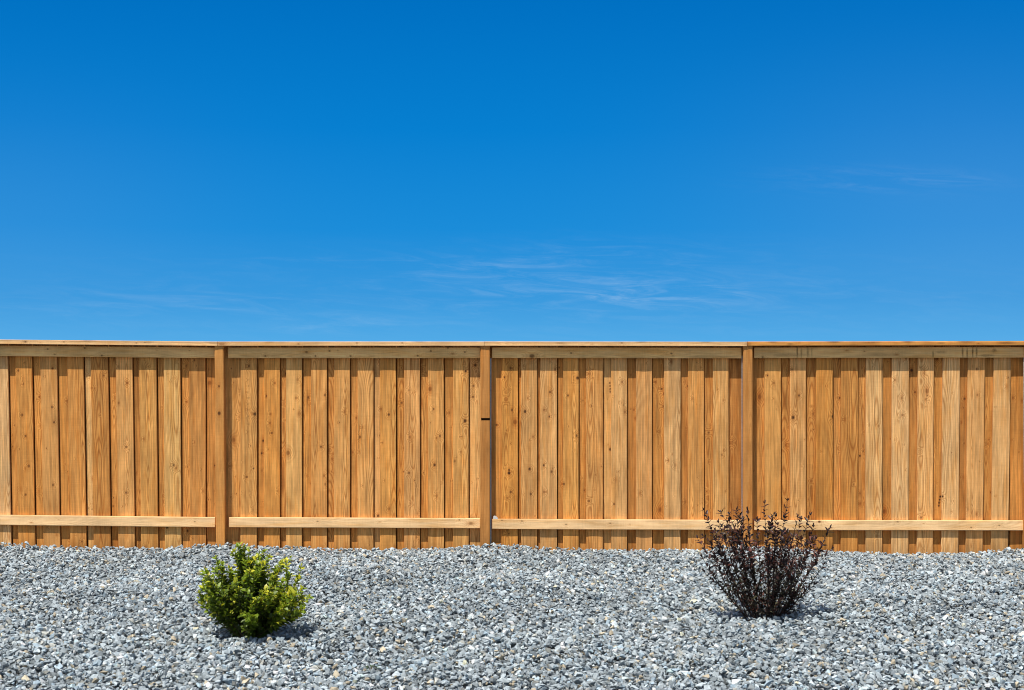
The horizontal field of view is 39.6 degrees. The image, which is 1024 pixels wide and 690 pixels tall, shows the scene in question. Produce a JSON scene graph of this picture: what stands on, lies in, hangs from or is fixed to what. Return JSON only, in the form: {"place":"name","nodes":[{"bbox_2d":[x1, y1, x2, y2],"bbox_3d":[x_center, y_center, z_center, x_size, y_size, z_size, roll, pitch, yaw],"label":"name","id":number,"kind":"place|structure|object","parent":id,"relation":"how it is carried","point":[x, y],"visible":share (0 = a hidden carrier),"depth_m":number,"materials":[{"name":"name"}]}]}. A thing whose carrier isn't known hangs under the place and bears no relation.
{"place":"outdoors","nodes":[
{"label":"outdoors","id":0,"kind":"place"},
{"bbox_2d":[0,541,1023,689],"bbox_3d":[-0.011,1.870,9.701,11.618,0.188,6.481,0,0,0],"label":"gravel","id":1,"kind":"structure","parent":0,"point":[571,619],"depth_m":9.44,"materials":[{"name":"grey gravel"}]},
{"bbox_2d":[196,541,313,638],"bbox_3d":[-1.645,1.577,9.096,0.747,0.640,0.790,0,0,-27],"label":"green shrub","id":2,"kind":"object","parent":1,"relation":"on","point":[251,600],"visible":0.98,"depth_m":9.02,"materials":[{"name":"green plant"}]},
{"bbox_2d":[0,340,1023,555],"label":"wooden fence","id":3,"kind":"object","parent":1,"relation":"on","point":[901,447],"visible":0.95,"depth_m":13.00,"materials":[{"name":"brown wood"}]},
{"bbox_2d":[695,498,833,620],"bbox_3d":[1.728,1.481,9.720,0.945,0.829,0.669,0,0,0],"label":"dark shrub","id":4,"kind":"object","parent":1,"relation":"on","point":[772,606],"visible":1,"depth_m":9.71,"materials":[{"name":"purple plant"}]},
{"bbox_2d":[0,0,1023,341],"label":"sky","id":5,"kind":"structure","parent":0,"point":[171,170],"materials":[{"name":"blue"}]}
]}

